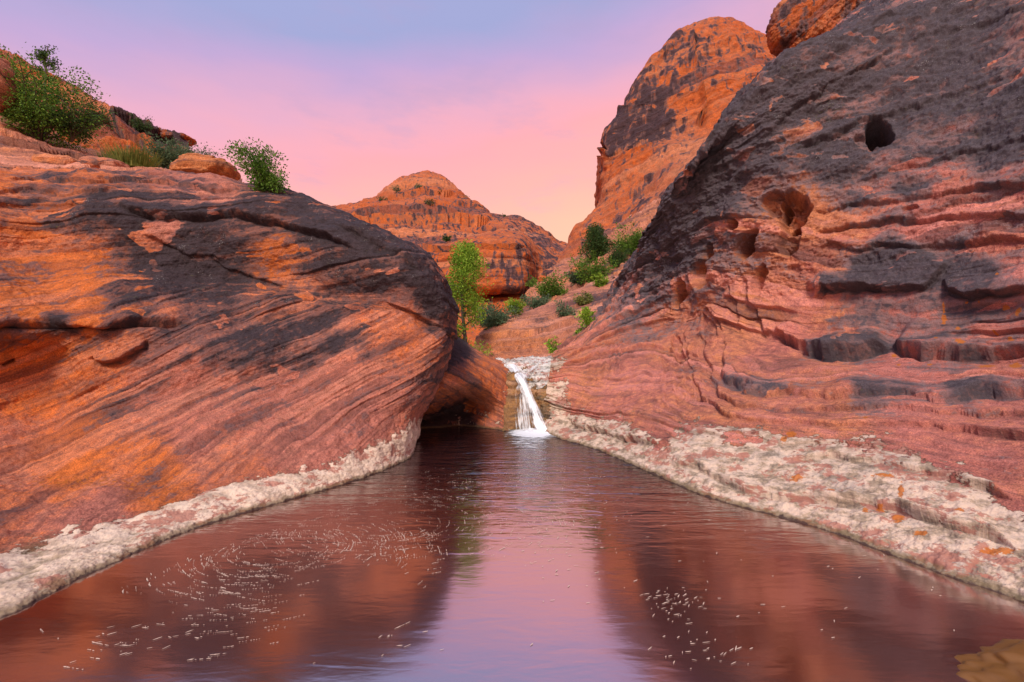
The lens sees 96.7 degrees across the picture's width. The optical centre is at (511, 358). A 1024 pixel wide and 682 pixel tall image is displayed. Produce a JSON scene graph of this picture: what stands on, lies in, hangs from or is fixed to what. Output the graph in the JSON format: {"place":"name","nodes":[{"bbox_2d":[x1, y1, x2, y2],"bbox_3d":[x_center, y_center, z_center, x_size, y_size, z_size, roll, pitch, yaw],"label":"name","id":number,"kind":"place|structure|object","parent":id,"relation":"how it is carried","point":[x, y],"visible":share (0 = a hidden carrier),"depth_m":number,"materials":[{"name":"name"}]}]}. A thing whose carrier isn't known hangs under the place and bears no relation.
{"place":"outdoors","nodes":[
{"label":"outdoors","id":0,"kind":"place"},
{"bbox_2d":[0,48,188,161],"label":"hill","id":1,"kind":"structure","parent":0,"point":[128,134],"depth_m":26.02,"materials":[{"name":"orange stone"}]},
{"bbox_2d":[128,113,154,131],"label":"shrub","id":2,"kind":"object","parent":1,"relation":"on","point":[137,121],"visible":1,"depth_m":27.35,"materials":[{"name":"green plant"}]},
{"bbox_2d":[158,132,196,146],"bbox_3d":[-21.804,-14.160,29.511,2.336,0.556,1.587,0,0,0],"label":"boulder","id":3,"kind":"object","parent":1,"relation":"on","point":[170,136],"visible":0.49,"depth_m":28.93,"materials":[{"name":"orange stone"}]},
{"bbox_2d":[0,116,243,182],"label":"terrace","id":4,"kind":"structure","parent":0,"point":[18,148],"depth_m":13.44,"materials":[{"name":"stone"}]},
{"bbox_2d":[0,58,17,112],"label":"boulder","id":5,"kind":"object","parent":4,"relation":"on","point":[6,65],"visible":0.86,"depth_m":14.01,"materials":[{"name":"stone"}]},
{"bbox_2d":[0,44,42,120],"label":"shrub","id":6,"kind":"object","parent":4,"relation":"on","point":[1,55],"visible":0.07,"depth_m":15.38,"materials":[{"name":"green plant"}]},
{"bbox_2d":[30,44,63,133],"bbox_3d":[-16.580,-9.592,16.202,0.979,3.276,0.934,0,0,0],"label":"sapling","id":7,"kind":"object","parent":4,"relation":"on","point":[41,54],"visible":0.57,"depth_m":16.17,"materials":[{"name":"green plant"}]},
{"bbox_2d":[31,154,77,164],"bbox_3d":[-12.891,-5.452,12.996,1.284,0.626,0.998,0,0,-12],"label":"boulder","id":8,"kind":"object","parent":4,"relation":"on","point":[55,159],"visible":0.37,"depth_m":12.57,"materials":[{"name":"stone"}]},
{"bbox_2d":[0,42,122,152],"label":"shrub","id":9,"kind":"object","parent":4,"relation":"on","point":[38,116],"visible":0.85,"depth_m":14.68,"materials":[{"name":"green plant"}]},
{"bbox_2d":[49,88,116,143],"bbox_3d":[-14.335,-8.156,15.254,1.688,1.871,1.985,0,0,-34],"label":"shrub","id":10,"kind":"object","parent":4,"relation":"on","point":[83,130],"visible":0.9,"depth_m":15.14,"materials":[{"name":"green plant"}]},
{"bbox_2d":[77,156,129,168],"bbox_3d":[-11.393,-5.319,12.699,1.240,0.462,0.816,0,0,0],"label":"boulder","id":11,"kind":"object","parent":4,"relation":"on","point":[94,162],"visible":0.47,"depth_m":12.39,"materials":[{"name":"stone"}]},
{"bbox_2d":[90,138,164,167],"bbox_3d":[-11.337,-6.019,13.406,2.128,0.942,1.442,0,0,0],"label":"grass clump","id":12,"kind":"object","parent":4,"relation":"on","point":[139,157],"visible":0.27,"depth_m":13.07,"materials":[{"name":"green plant"}]},
{"bbox_2d":[139,131,197,168],"bbox_3d":[-10.761,-6.430,14.321,1.741,1.119,1.740,0,0,0],"label":"shrub","id":13,"kind":"object","parent":4,"relation":"on","point":[169,153],"visible":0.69,"depth_m":14.07,"materials":[{"name":"green plant"}]},
{"bbox_2d":[181,142,223,157],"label":"shrub","id":14,"kind":"object","parent":4,"relation":"on","point":[203,151],"visible":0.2,"depth_m":16.14,"materials":[{"name":"green plant"}]},
{"bbox_2d":[169,153,240,180],"bbox_3d":[-8.865,-5.435,13.169,1.734,0.772,1.364,0,0,0],"label":"boulder","id":15,"kind":"object","parent":4,"relation":"on","point":[196,163],"visible":0.56,"depth_m":12.65,"materials":[{"name":"stone"}]},
{"bbox_2d":[0,167,459,617],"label":"canyon wall","id":16,"kind":"structure","parent":0,"point":[181,352],"depth_m":6.28,"materials":[{"name":"stone"}]},
{"bbox_2d":[221,136,290,193],"bbox_3d":[-4.658,-3.490,8.369,1.331,1.164,1.014,0,0,40],"label":"shrub","id":17,"kind":"object","parent":16,"relation":"on","point":[263,178],"visible":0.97,"depth_m":8.20,"materials":[{"name":"green plant"}]},
{"bbox_2d":[0,0,780,242],"label":"sky","id":18,"kind":"structure","parent":0,"point":[512,102],"materials":[{"name":"pink"}]},
{"bbox_2d":[334,170,567,256],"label":"mountain","id":19,"kind":"structure","parent":0,"point":[407,213],"depth_m":87.94,"materials":[{"name":"orange stone"}]},
{"bbox_2d":[392,185,400,192],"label":"shrub","id":20,"kind":"object","parent":19,"relation":"on","point":[396,189],"visible":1,"depth_m":96.24,"materials":[{"name":"green plant"}]},
{"bbox_2d":[424,199,435,204],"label":"shrub","id":21,"kind":"object","parent":19,"relation":"on","point":[425,201],"visible":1,"depth_m":90.33,"materials":[{"name":"green plant"}]},
{"bbox_2d":[420,337,508,430],"bbox_3d":[-1.086,0.569,10.638,2.195,3.078,4.388,0,0,0],"label":"cave roof rock","id":22,"kind":"object","parent":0,"point":[472,391],"visible":0.55,"depth_m":9.75,"materials":[{"name":"stone"}]},
{"bbox_2d":[0,426,1023,681],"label":"water","id":23,"kind":"structure","parent":0,"point":[480,606],"depth_m":2.88,"materials":[{"name":"brown liquid"}]},
{"bbox_2d":[40,463,954,669],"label":"foam flecks","id":24,"kind":"object","parent":23,"relation":"on","point":[226,592],"visible":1,"depth_m":3.19,"materials":[{"name":"beige liquid"}]},
{"bbox_2d":[509,428,550,443],"bbox_3d":[0.050,1.452,7.450,2.300,0.071,4.500,0,0,0],"label":"froth","id":25,"kind":"object","parent":23,"relation":"on","point":[531,433],"visible":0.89,"depth_m":8.96,"materials":[{"name":"white liquid"}]},
{"bbox_2d":[954,639,1023,681],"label":"boulder","id":26,"kind":"object","parent":23,"relation":"in","point":[1001,660],"visible":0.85,"depth_m":2.16,"materials":[{"name":"brown stone"}]},
{"bbox_2d":[474,274,617,359],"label":"slab terrace","id":27,"kind":"structure","parent":0,"point":[529,333],"depth_m":14.75,"materials":[{"name":"stone"}]},
{"bbox_2d":[464,302,519,329],"bbox_3d":[-0.723,-1.449,15.559,1.672,1.046,1.591,0,0,38],"label":"shrub","id":28,"kind":"object","parent":27,"relation":"on","point":[494,318],"visible":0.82,"depth_m":15.29,"materials":[{"name":"green plant"}]},
{"bbox_2d":[504,297,525,315],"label":"shrub","id":29,"kind":"object","parent":27,"relation":"on","point":[510,302],"visible":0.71,"depth_m":17.38,"materials":[{"name":"green plant"}]},
{"bbox_2d":[552,299,577,316],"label":"shrub","id":30,"kind":"object","parent":27,"relation":"on","point":[568,311],"visible":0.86,"depth_m":15.70,"materials":[{"name":"green plant"}]},
{"bbox_2d":[570,290,593,305],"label":"shrub","id":31,"kind":"object","parent":27,"relation":"on","point":[581,300],"visible":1,"depth_m":16.88,"materials":[{"name":"green plant"}]},
{"bbox_2d":[590,272,609,286],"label":"shrub","id":32,"kind":"object","parent":27,"relation":"on","point":[600,281],"visible":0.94,"depth_m":19.39,"materials":[{"name":"green plant"}]},
{"bbox_2d":[510,197,660,316],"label":"scree slope","id":33,"kind":"structure","parent":0,"point":[642,218],"depth_m":31.33,"materials":[{"name":"stone"}]},
{"bbox_2d":[520,291,550,309],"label":"shrub","id":34,"kind":"object","parent":33,"relation":"on","point":[535,303],"visible":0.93,"depth_m":19.82,"materials":[{"name":"green plant"}]},
{"bbox_2d":[537,270,552,281],"bbox_3d":[2.848,-5.571,33.007,2.032,1.655,1.781,0,0,0],"label":"boulder","id":35,"kind":"object","parent":33,"relation":"on","point":[543,273],"visible":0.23,"depth_m":32.38,"materials":[{"name":"orange stone"}]},
{"bbox_2d":[525,267,568,298],"bbox_3d":[1.873,-3.512,22.091,1.970,1.565,2.051,0,0,-44],"label":"shrub","id":36,"kind":"object","parent":33,"relation":"on","point":[553,289],"visible":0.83,"depth_m":21.73,"materials":[{"name":"green plant"}]},
{"bbox_2d":[564,268,585,284],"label":"shrub","id":37,"kind":"object","parent":33,"relation":"on","point":[573,280],"visible":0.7,"depth_m":22.86,"materials":[{"name":"green plant"}]},
{"bbox_2d":[566,249,618,283],"bbox_3d":[3.989,-4.319,21.957,2.277,1.552,2.312,0,0,-38],"label":"shrub","id":38,"kind":"object","parent":33,"relation":"on","point":[589,270],"visible":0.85,"depth_m":21.71,"materials":[{"name":"green plant"}]},
{"bbox_2d":[577,222,614,264],"bbox_3d":[5.036,-6.745,27.057,2.014,2.650,2.222,0,0,-44],"label":"juniper","id":39,"kind":"object","parent":33,"relation":"on","point":[598,240],"visible":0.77,"depth_m":26.61,"materials":[{"name":"green plant"}]},
{"bbox_2d":[606,242,633,267],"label":"shrub","id":40,"kind":"object","parent":33,"relation":"on","point":[615,255],"visible":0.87,"depth_m":22.82,"materials":[{"name":"green plant"}]},
{"bbox_2d":[611,216,643,254],"bbox_3d":[6.465,-6.264,23.947,2.491,1.969,2.566,0,0,15],"label":"shrub","id":41,"kind":"object","parent":33,"relation":"on","point":[632,238],"visible":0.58,"depth_m":23.57,"materials":[{"name":"green plant"}]},
{"bbox_2d":[555,16,775,264],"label":"butte","id":42,"kind":"object","parent":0,"point":[691,80],"visible":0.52,"depth_m":42.67,"materials":[{"name":"orange stone"}]},
{"bbox_2d":[544,0,1023,602],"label":"canyon wall","id":43,"kind":"structure","parent":0,"point":[810,310],"depth_m":6.81,"materials":[{"name":"stone"}]},
{"bbox_2d":[765,0,864,56],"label":"knob rock","id":44,"kind":"object","parent":43,"relation":"on","point":[793,23],"visible":0.22,"depth_m":22.71,"materials":[{"name":"orange stone"}]},
{"bbox_3d":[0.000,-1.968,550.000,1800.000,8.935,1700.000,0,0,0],"label":"ground","id":45,"kind":"structure","parent":0,"visible":0},
{"bbox_2d":[443,238,493,355],"bbox_3d":[-1.410,-1.529,13.085,1.792,3.811,1.787,0,0,38],"label":"tree","id":46,"kind":"object","parent":45,"relation":"on","point":[467,258],"visible":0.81,"depth_m":12.74,"materials":[{"name":"green plant"}]},
{"bbox_2d":[418,230,557,345],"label":"streaked cliff","id":47,"kind":"structure","parent":45,"relation":"on","point":[515,259],"depth_m":54.81,"materials":[{"name":"orange stone"}]},
{"bbox_2d":[441,234,451,242],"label":"shrub","id":48,"kind":"object","parent":47,"relation":"on","point":[446,239],"visible":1,"depth_m":61.79,"materials":[{"name":"green plant"}]},
{"bbox_2d":[495,355,551,430],"bbox_3d":[0.587,0.941,11.103,2.361,2.354,5.797,0,0,0],"label":"waterfall ledge","id":49,"kind":"object","parent":45,"relation":"on","point":[536,379],"visible":0.46,"depth_m":9.97,"materials":[{"name":"stone"}]},
{"bbox_2d":[507,362,546,430],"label":"waterfall","id":50,"kind":"structure","parent":49,"relation":"on","point":[539,424],"depth_m":9.58,"materials":[{"name":"liquid"}]},
{"bbox_2d":[544,335,560,354],"bbox_3d":[1.100,-0.329,11.906,0.560,0.576,0.482,0,0,0],"label":"sapling","id":51,"kind":"object","parent":49,"relation":"on","point":[550,347],"visible":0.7,"depth_m":11.82,"materials":[{"name":"green plant"}]},
{"bbox_2d":[572,306,595,335],"bbox_3d":[2.082,-0.907,12.655,0.713,1.120,0.751,0,0,32],"label":"sapling","id":52,"kind":"object","parent":45,"relation":"on","point":[588,319],"visible":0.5,"depth_m":12.58,"materials":[{"name":"green plant"}]}
]}

